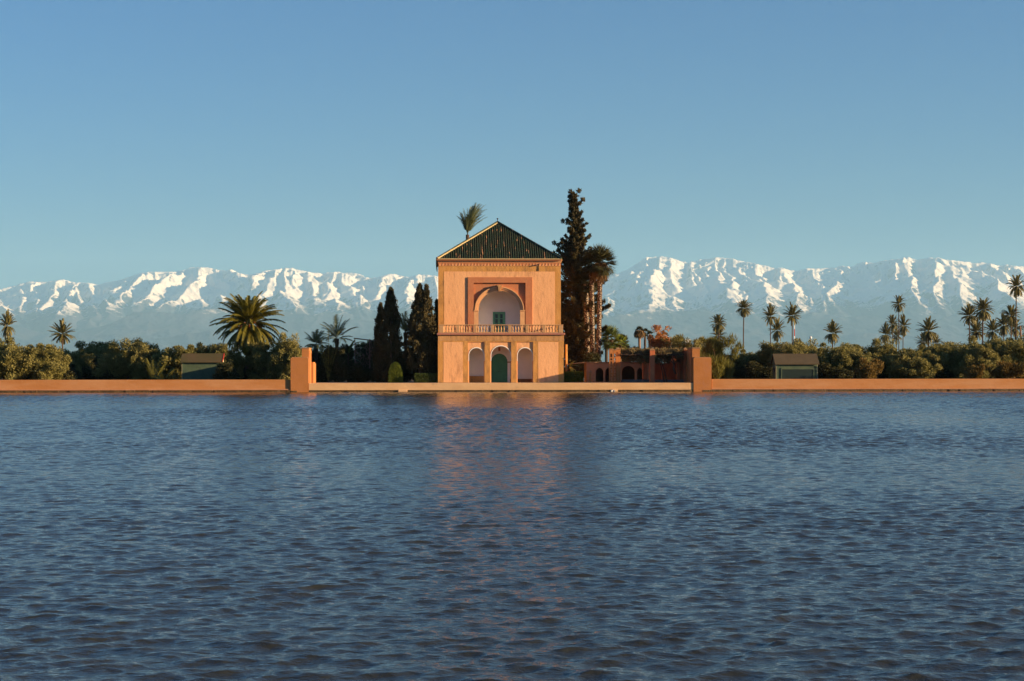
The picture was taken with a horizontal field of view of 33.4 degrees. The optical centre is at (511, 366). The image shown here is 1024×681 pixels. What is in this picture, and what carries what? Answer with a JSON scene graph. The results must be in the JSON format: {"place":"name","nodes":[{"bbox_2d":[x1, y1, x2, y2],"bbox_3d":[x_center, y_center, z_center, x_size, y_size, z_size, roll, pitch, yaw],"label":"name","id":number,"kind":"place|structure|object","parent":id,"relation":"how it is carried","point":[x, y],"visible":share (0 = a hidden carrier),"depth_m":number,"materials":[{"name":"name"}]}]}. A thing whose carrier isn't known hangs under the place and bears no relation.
{"place":"outdoors","nodes":[
{"label":"outdoors","id":0,"kind":"place"},
{"bbox_2d":[399,311,409,380],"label":"feather palm","id":1,"kind":"object","parent":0,"point":[403,325],"visible":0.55,"depth_m":215.35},
{"bbox_2d":[0,379,891,390],"bbox_3d":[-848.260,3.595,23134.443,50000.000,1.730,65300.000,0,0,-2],"label":"ground","id":2,"kind":"structure","parent":0,"point":[413,381],"depth_m":194.87,"materials":[{"name":"soil"}]},
{"bbox_2d":[0,309,16,339],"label":"date palm","id":3,"kind":"object","parent":2,"relation":"on","point":[6,330],"visible":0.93,"depth_m":593.27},
{"bbox_2d":[0,336,40,379],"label":"olive tree","id":4,"kind":"object","parent":2,"relation":"on","point":[16,361],"visible":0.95,"depth_m":199.28,"materials":[{"name":"green plant"}]},
{"bbox_2d":[23,343,77,379],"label":"olive tree","id":5,"kind":"object","parent":2,"relation":"on","point":[48,363],"visible":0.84,"depth_m":201.01,"materials":[{"name":"green plant"}]},
{"bbox_2d":[47,318,76,349],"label":"date palm","id":6,"kind":"object","parent":2,"relation":"on","point":[62,329],"visible":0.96,"depth_m":395.92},
{"bbox_2d":[62,363,81,379],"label":"dark bush","id":7,"kind":"object","parent":2,"relation":"on","point":[71,371],"visible":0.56,"depth_m":204.60,"materials":[{"name":"green plant"}]},
{"bbox_2d":[60,347,94,375],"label":"olive tree","id":8,"kind":"object","parent":2,"relation":"on","point":[79,360],"visible":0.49,"depth_m":211.55,"materials":[{"name":"green plant"}]},
{"bbox_2d":[80,355,105,379],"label":"dark bush","id":9,"kind":"object","parent":2,"relation":"on","point":[88,376],"visible":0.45,"depth_m":213.06,"materials":[{"name":"green plant"}]},
{"bbox_2d":[74,339,122,367],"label":"olive tree","id":10,"kind":"object","parent":2,"relation":"on","point":[98,348],"visible":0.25,"depth_m":219.87,"materials":[{"name":"green plant"}]},
{"bbox_2d":[95,362,125,379],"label":"dark bush","id":11,"kind":"object","parent":2,"relation":"on","point":[107,375],"visible":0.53,"depth_m":205.74,"materials":[{"name":"green plant"}]},
{"bbox_2d":[91,337,163,379],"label":"olive tree","id":12,"kind":"object","parent":2,"relation":"on","point":[118,359],"visible":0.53,"depth_m":204.47,"materials":[{"name":"green plant"}]},
{"bbox_2d":[0,380,290,392],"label":"basin wall","id":13,"kind":"structure","parent":2,"relation":"on","point":[45,386],"depth_m":191.67,"materials":[{"name":"paint"}]},
{"bbox_2d":[127,341,169,379],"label":"olive tree","id":14,"kind":"object","parent":2,"relation":"on","point":[142,353],"visible":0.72,"depth_m":202.75,"materials":[{"name":"green plant"}]},
{"bbox_2d":[145,358,166,379],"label":"young palm","id":15,"kind":"object","parent":2,"relation":"on","point":[153,368],"visible":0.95,"depth_m":196.63,"materials":[{"name":"green plant"}]},
{"bbox_2d":[149,344,207,379],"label":"olive tree","id":16,"kind":"object","parent":2,"relation":"on","point":[172,356],"visible":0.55,"depth_m":201.62,"materials":[{"name":"green plant"}]},
{"bbox_2d":[180,353,224,379],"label":"shed","id":17,"kind":"structure","parent":2,"relation":"on","point":[199,366],"depth_m":196.98,"materials":[{"name":"green paint"}]},
{"bbox_2d":[212,362,239,379],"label":"dark bush","id":18,"kind":"object","parent":2,"relation":"on","point":[227,371],"visible":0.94,"depth_m":194.80,"materials":[{"name":"green plant"}]},
{"bbox_2d":[209,342,244,379],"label":"olive tree","id":19,"kind":"object","parent":2,"relation":"on","point":[233,357],"visible":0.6,"depth_m":202.43,"materials":[{"name":"green plant"}]},
{"bbox_2d":[209,291,286,379],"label":"canary palm","id":20,"kind":"object","parent":2,"relation":"on","point":[246,316],"visible":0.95,"depth_m":203.81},
{"bbox_2d":[242,340,289,379],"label":"olive tree","id":21,"kind":"object","parent":2,"relation":"on","point":[256,358],"visible":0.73,"depth_m":201.93,"materials":[{"name":"green plant"}]},
{"bbox_2d":[263,331,301,379],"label":"olive tree","id":22,"kind":"object","parent":2,"relation":"on","point":[287,350],"visible":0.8,"depth_m":199.97,"materials":[{"name":"green plant"}]},
{"bbox_2d":[304,329,330,381],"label":"feather palm","id":23,"kind":"object","parent":2,"relation":"on","point":[315,337],"visible":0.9,"depth_m":207.08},
{"bbox_2d":[316,363,339,381],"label":"dark bush","id":24,"kind":"object","parent":2,"relation":"on","point":[321,374],"visible":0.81,"depth_m":204.35,"materials":[{"name":"green plant"}]},
{"bbox_2d":[316,330,344,381],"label":"young palm","id":25,"kind":"object","parent":2,"relation":"on","point":[326,360],"visible":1,"depth_m":203.11,"materials":[{"name":"green plant"}]},
{"bbox_2d":[319,345,348,381],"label":"dark tree","id":26,"kind":"object","parent":2,"relation":"on","point":[339,365],"visible":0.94,"depth_m":204.24,"materials":[{"name":"green plant"}]},
{"bbox_2d":[315,314,356,359],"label":"feather palm","id":27,"kind":"object","parent":2,"relation":"on","point":[335,330],"visible":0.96,"depth_m":206.13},
{"bbox_2d":[339,344,363,381],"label":"dark tree","id":28,"kind":"object","parent":2,"relation":"on","point":[352,353],"visible":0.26,"depth_m":209.02,"materials":[{"name":"green plant"}]},
{"bbox_2d":[354,338,373,381],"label":"vine frame","id":29,"kind":"object","parent":2,"relation":"on","point":[369,340],"visible":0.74,"depth_m":206.45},
{"bbox_2d":[354,340,374,368],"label":"dark tree","id":30,"kind":"object","parent":2,"relation":"on","point":[364,351],"visible":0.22,"depth_m":212.45,"materials":[{"name":"green plant"}]},
{"bbox_2d":[370,302,385,381],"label":"cypress","id":31,"kind":"object","parent":2,"relation":"on","point":[378,319],"visible":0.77,"depth_m":202.72,"materials":[{"name":"green plant"}]},
{"bbox_2d":[376,286,404,382],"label":"cypress","id":32,"kind":"object","parent":2,"relation":"on","point":[391,314],"visible":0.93,"depth_m":201.06,"materials":[{"name":"green plant"}]},
{"bbox_2d":[403,358,421,381],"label":"dark bush","id":33,"kind":"object","parent":2,"relation":"on","point":[409,375],"visible":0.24,"depth_m":204.22,"materials":[{"name":"green plant"}]},
{"bbox_2d":[402,282,436,372],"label":"cypress","id":34,"kind":"object","parent":2,"relation":"on","point":[414,328],"visible":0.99,"depth_m":199.47,"materials":[{"name":"green plant"}]},
{"bbox_2d":[415,284,436,372],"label":"cypress","id":35,"kind":"object","parent":2,"relation":"on","point":[428,307],"visible":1,"depth_m":199.74,"materials":[{"name":"green plant"}]},
{"bbox_2d":[434,299,437,355],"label":"cypress","id":36,"kind":"object","parent":2,"relation":"on","point":[436,315],"visible":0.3,"depth_m":215.53,"materials":[{"name":"green plant"}]},
{"bbox_2d":[457,203,486,238],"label":"tall palm","id":37,"kind":"object","parent":2,"relation":"on","point":[469,221],"visible":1,"depth_m":231.49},
{"bbox_2d":[291,382,711,391],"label":"terrace","id":38,"kind":"structure","parent":2,"relation":"on","point":[510,387],"depth_m":193.11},
{"bbox_2d":[291,348,314,391],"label":"pier","id":39,"kind":"structure","parent":38,"relation":"on","point":[302,372],"depth_m":192.19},
{"bbox_2d":[388,362,402,382],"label":"topiary","id":40,"kind":"object","parent":38,"relation":"on","point":[396,376],"visible":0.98,"depth_m":199.25,"materials":[{"name":"green plant"}]},
{"bbox_2d":[414,373,437,382],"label":"hedge","id":41,"kind":"object","parent":38,"relation":"on","point":[425,377],"visible":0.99,"depth_m":198.64,"materials":[{"name":"green plant"}]},
{"bbox_2d":[436,218,564,382],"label":"pavilion","id":42,"kind":"structure","parent":38,"relation":"on","point":[499,302],"depth_m":202.88,"materials":[{"name":"paint"}]},
{"bbox_2d":[491,354,498,381],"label":"door","id":43,"kind":"structure","parent":42,"relation":"in","point":[495,359],"depth_m":201.37,"materials":[{"name":"green paint"}]},
{"bbox_2d":[499,354,506,381],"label":"door","id":44,"kind":"structure","parent":42,"relation":"in","point":[502,359],"depth_m":201.37,"materials":[{"name":"green paint"}]},
{"bbox_2d":[564,371,583,381],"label":"hedge","id":45,"kind":"object","parent":38,"relation":"on","point":[573,376],"visible":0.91,"depth_m":202.37,"materials":[{"name":"green plant"}]},
{"bbox_2d":[616,347,620,382],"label":"pergola pillar","id":46,"kind":"structure","parent":38,"relation":"on","point":[618,364],"depth_m":198.79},
{"bbox_2d":[620,347,683,381],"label":"tree","id":47,"kind":"object","parent":38,"relation":"on","point":[667,355],"visible":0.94,"depth_m":199.38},
{"bbox_2d":[649,348,654,382],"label":"pergola pillar","id":48,"kind":"structure","parent":38,"relation":"on","point":[652,366],"depth_m":198.24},
{"bbox_2d":[621,380,683,381],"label":"garden step","id":49,"kind":"object","parent":38,"relation":"on","point":[655,380],"visible":0.72,"depth_m":199.92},
{"bbox_2d":[683,347,686,381],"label":"pergola pillar","id":50,"kind":"structure","parent":38,"relation":"on","point":[684,364],"depth_m":199.88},
{"bbox_2d":[671,348,711,391],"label":"pier","id":51,"kind":"structure","parent":38,"relation":"on","point":[698,372],"depth_m":193.86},
{"bbox_2d":[551,188,610,371],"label":"tall cypress","id":52,"kind":"object","parent":2,"relation":"on","point":[572,305],"visible":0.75,"depth_m":216.57,"materials":[{"name":"green plant"}]},
{"bbox_2d":[574,271,596,352],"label":"fan palm","id":53,"kind":"object","parent":2,"relation":"on","point":[584,286],"visible":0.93,"depth_m":215.19,"materials":[{"name":"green plant"}]},
{"bbox_2d":[573,350,601,377],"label":"dark tree","id":54,"kind":"object","parent":2,"relation":"on","point":[592,356],"visible":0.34,"depth_m":212.47,"materials":[{"name":"green plant"}]},
{"bbox_2d":[575,249,603,352],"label":"fan palm","id":55,"kind":"object","parent":2,"relation":"on","point":[592,318],"visible":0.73,"depth_m":214.25,"materials":[{"name":"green plant"}]},
{"bbox_2d":[580,244,617,361],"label":"fan palm","id":56,"kind":"object","parent":2,"relation":"on","point":[600,272],"visible":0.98,"depth_m":213.10,"materials":[{"name":"green plant"}]},
{"bbox_2d":[567,362,648,381],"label":"garden arcade","id":57,"kind":"object","parent":2,"relation":"on","point":[628,371],"visible":0.69,"depth_m":205.69},
{"bbox_2d":[601,325,622,361],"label":"fan palm","id":58,"kind":"object","parent":2,"relation":"on","point":[612,331],"visible":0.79,"depth_m":216.30,"materials":[{"name":"green plant"}]},
{"bbox_2d":[610,333,630,361],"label":"fan palm","id":59,"kind":"object","parent":2,"relation":"on","point":[619,338],"visible":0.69,"depth_m":212.41,"materials":[{"name":"green plant"}]},
{"bbox_2d":[633,326,644,347],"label":"fan palm","id":60,"kind":"object","parent":2,"relation":"on","point":[639,333],"visible":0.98,"depth_m":330.84,"materials":[{"name":"green plant"}]},
{"bbox_2d":[648,324,670,349],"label":"autumn tree","id":61,"kind":"object","parent":2,"relation":"on","point":[655,342],"visible":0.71,"depth_m":216.40,"materials":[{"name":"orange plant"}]},
{"bbox_2d":[655,363,675,379],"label":"red wall","id":62,"kind":"structure","parent":2,"relation":"on","point":[658,372],"depth_m":204.81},
{"bbox_2d":[659,334,693,348],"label":"wispy tree","id":63,"kind":"object","parent":2,"relation":"on","point":[677,340],"visible":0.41,"depth_m":213.86,"materials":[{"name":"green plant"}]},
{"bbox_2d":[684,335,705,355],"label":"wispy tree","id":64,"kind":"object","parent":2,"relation":"on","point":[699,341],"visible":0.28,"depth_m":212.14,"materials":[{"name":"green plant"}]},
{"bbox_2d":[709,314,726,338],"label":"date palm","id":65,"kind":"object","parent":2,"relation":"on","point":[717,319],"visible":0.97,"depth_m":570.64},
{"bbox_2d":[700,332,744,378],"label":"tamarisk bush","id":66,"kind":"object","parent":2,"relation":"on","point":[722,365],"visible":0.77,"depth_m":202.76,"materials":[{"name":"green plant"}]},
{"bbox_2d":[726,362,746,378],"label":"dark bush","id":67,"kind":"object","parent":2,"relation":"on","point":[739,372],"visible":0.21,"depth_m":212.13,"materials":[{"name":"green plant"}]},
{"bbox_2d":[728,353,752,377],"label":"olive tree","id":68,"kind":"object","parent":2,"relation":"on","point":[741,361],"visible":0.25,"depth_m":213.86,"materials":[{"name":"green plant"}]},
{"bbox_2d":[735,299,752,345],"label":"date palm","id":69,"kind":"object","parent":2,"relation":"on","point":[742,305],"visible":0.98,"depth_m":571.22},
{"bbox_2d":[743,361,772,378],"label":"dark bush","id":70,"kind":"object","parent":2,"relation":"on","point":[754,370],"visible":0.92,"depth_m":205.48,"materials":[{"name":"green plant"}]},
{"bbox_2d":[761,303,778,342],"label":"date palm","id":71,"kind":"object","parent":2,"relation":"on","point":[770,309],"visible":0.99,"depth_m":603.28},
{"bbox_2d":[768,315,784,342],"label":"date palm","id":72,"kind":"object","parent":2,"relation":"on","point":[776,334],"visible":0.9,"depth_m":638.68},
{"bbox_2d":[750,340,805,369],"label":"olive tree","id":73,"kind":"object","parent":2,"relation":"on","point":[763,355],"visible":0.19,"depth_m":211.84,"materials":[{"name":"green plant"}]},
{"bbox_2d":[783,302,802,341],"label":"date palm","id":74,"kind":"object","parent":2,"relation":"on","point":[792,312],"visible":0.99,"depth_m":517.17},
{"bbox_2d":[770,342,819,373],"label":"olive tree","id":75,"kind":"object","parent":2,"relation":"on","point":[791,349],"visible":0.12,"depth_m":209.09,"materials":[{"name":"green plant"}]},
{"bbox_2d":[792,337,818,353],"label":"olive tree","id":76,"kind":"object","parent":2,"relation":"on","point":[811,347],"visible":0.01,"depth_m":215.42,"materials":[{"name":"green plant"}]},
{"bbox_2d":[808,347,835,378],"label":"olive tree","id":77,"kind":"object","parent":2,"relation":"on","point":[824,356],"visible":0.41,"depth_m":208.85,"materials":[{"name":"green plant"}]},
{"bbox_2d":[823,319,842,347],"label":"date palm","id":78,"kind":"object","parent":2,"relation":"on","point":[834,336],"visible":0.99,"depth_m":543.43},
{"bbox_2d":[818,363,854,378],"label":"dark bush","id":79,"kind":"object","parent":2,"relation":"on","point":[828,371],"visible":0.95,"depth_m":205.86,"materials":[{"name":"green plant"}]},
{"bbox_2d":[820,342,860,378],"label":"olive tree","id":80,"kind":"object","parent":2,"relation":"on","point":[823,344],"visible":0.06,"depth_m":215.30,"materials":[{"name":"green plant"}]},
{"bbox_2d":[830,345,873,378],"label":"olive tree","id":81,"kind":"object","parent":2,"relation":"on","point":[847,358],"visible":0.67,"depth_m":207.88,"materials":[{"name":"green plant"}]},
{"bbox_2d":[712,379,1023,391],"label":"basin wall","id":82,"kind":"structure","parent":2,"relation":"on","point":[734,385],"depth_m":194.68,"materials":[{"name":"paint"}]},
{"bbox_2d":[853,358,883,378],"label":"rusty shrub","id":83,"kind":"object","parent":2,"relation":"on","point":[871,369],"visible":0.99,"depth_m":199.86,"materials":[{"name":"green plant"}]},
{"bbox_2d":[862,337,898,359],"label":"olive tree","id":84,"kind":"object","parent":2,"relation":"on","point":[873,349],"visible":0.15,"depth_m":217.35,"materials":[{"name":"green plant"}]},
{"bbox_2d":[878,321,893,344],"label":"date palm","id":85,"kind":"object","parent":2,"relation":"on","point":[885,329],"visible":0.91,"depth_m":680.23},
{"bbox_2d":[876,361,898,378],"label":"dark bush","id":86,"kind":"object","parent":2,"relation":"on","point":[882,376],"visible":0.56,"depth_m":208.91,"materials":[{"name":"green plant"}]},
{"bbox_2d":[887,314,897,344],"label":"date palm","id":87,"kind":"object","parent":2,"relation":"on","point":[892,322],"visible":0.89,"depth_m":777.61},
{"bbox_2d":[891,295,904,350],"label":"date palm","id":88,"kind":"object","parent":2,"relation":"on","point":[899,299],"visible":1,"depth_m":640.71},
{"bbox_2d":[895,313,911,336],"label":"date palm","id":89,"kind":"object","parent":2,"relation":"on","point":[903,330],"visible":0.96,"depth_m":680.36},
{"bbox_2d":[877,347,942,378],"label":"olive tree","id":90,"kind":"object","parent":2,"relation":"on","point":[907,364],"visible":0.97,"depth_m":206.68,"materials":[{"name":"green plant"}]},
{"bbox_2d":[901,345,939,365],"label":"olive tree","id":91,"kind":"object","parent":2,"relation":"on","point":[923,349],"visible":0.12,"depth_m":209.50,"materials":[{"name":"green plant"}]},
{"bbox_2d":[916,316,938,347],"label":"date palm","id":92,"kind":"object","parent":2,"relation":"on","point":[928,334],"visible":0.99,"depth_m":473.49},
{"bbox_2d":[926,363,953,378],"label":"dark bush","id":93,"kind":"object","parent":2,"relation":"on","point":[943,372],"visible":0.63,"depth_m":207.87,"materials":[{"name":"green plant"}]},
{"bbox_2d":[925,342,967,378],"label":"olive tree","id":94,"kind":"object","parent":2,"relation":"on","point":[943,350],"visible":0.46,"depth_m":209.23,"materials":[{"name":"green plant"}]},
{"bbox_2d":[957,302,978,340],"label":"date palm","id":95,"kind":"object","parent":2,"relation":"on","point":[968,311],"visible":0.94,"depth_m":474.13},
{"bbox_2d":[962,363,985,378],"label":"rusty shrub","id":96,"kind":"object","parent":2,"relation":"on","point":[974,372],"visible":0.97,"depth_m":200.82,"materials":[{"name":"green plant"}]},
{"bbox_2d":[947,343,1001,378],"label":"olive tree","id":97,"kind":"object","parent":2,"relation":"on","point":[978,356],"visible":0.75,"depth_m":206.88,"materials":[{"name":"green plant"}]},
{"bbox_2d":[967,318,988,341],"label":"date palm","id":98,"kind":"object","parent":2,"relation":"on","point":[976,327],"visible":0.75,"depth_m":495.56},
{"bbox_2d":[970,297,994,344],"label":"date palm","id":99,"kind":"object","parent":2,"relation":"on","point":[983,313],"visible":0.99,"depth_m":454.23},
{"bbox_2d":[951,335,1014,378],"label":"olive tree","id":100,"kind":"object","parent":2,"relation":"on","point":[972,338],"visible":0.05,"depth_m":214.14,"materials":[{"name":"green plant"}]},
{"bbox_2d":[983,317,1000,340],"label":"date palm","id":101,"kind":"object","parent":2,"relation":"on","point":[991,325],"visible":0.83,"depth_m":574.07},
{"bbox_2d":[995,313,1012,339],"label":"date palm","id":102,"kind":"object","parent":2,"relation":"on","point":[1003,331],"visible":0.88,"depth_m":545.52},
{"bbox_2d":[985,361,1023,378],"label":"bush","id":103,"kind":"object","parent":2,"relation":"on","point":[1004,370],"visible":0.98,"depth_m":201.53,"materials":[{"name":"green plant"}]},
{"bbox_2d":[989,338,1023,378],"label":"olive tree","id":104,"kind":"object","parent":2,"relation":"on","point":[1011,351],"visible":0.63,"depth_m":208.02,"materials":[{"name":"green plant"}]},
{"bbox_2d":[1001,304,1021,337],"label":"date palm","id":105,"kind":"object","parent":2,"relation":"on","point":[1010,320],"visible":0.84,"depth_m":519.60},
{"bbox_2d":[1006,274,1023,341],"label":"date palm","id":106,"kind":"object","parent":2,"relation":"on","point":[1017,287],"visible":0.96,"depth_m":474.60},
{"bbox_2d":[1008,319,1022,336],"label":"date palm","id":107,"kind":"object","parent":2,"relation":"on","point":[1017,332],"visible":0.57,"depth_m":606.24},
{"bbox_2d":[0,391,1023,680],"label":"water","id":108,"kind":"structure","parent":0,"point":[812,535],"depth_m":28.66,"materials":[{"name":"blue liquid"}]},
{"bbox_2d":[0,256,1023,365],"bbox_3d":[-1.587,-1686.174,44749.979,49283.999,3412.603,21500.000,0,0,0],"label":"mountains","id":109,"kind":"structure","parent":0,"point":[164,310],"depth_m":46038.52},
{"bbox_2d":[0,0,1023,289],"label":"sky","id":110,"kind":"structure","parent":0,"point":[248,137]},
{"bbox_2d":[770,354,818,378],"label":"shed","id":111,"kind":"structure","parent":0,"point":[795,366],"depth_m":201.02,"materials":[{"name":"green paint"}]},
{"bbox_2d":[781,368,813,378],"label":"window","id":112,"kind":"structure","parent":111,"relation":"in","point":[786,373],"depth_m":200.98,"materials":[{"name":"glass"}]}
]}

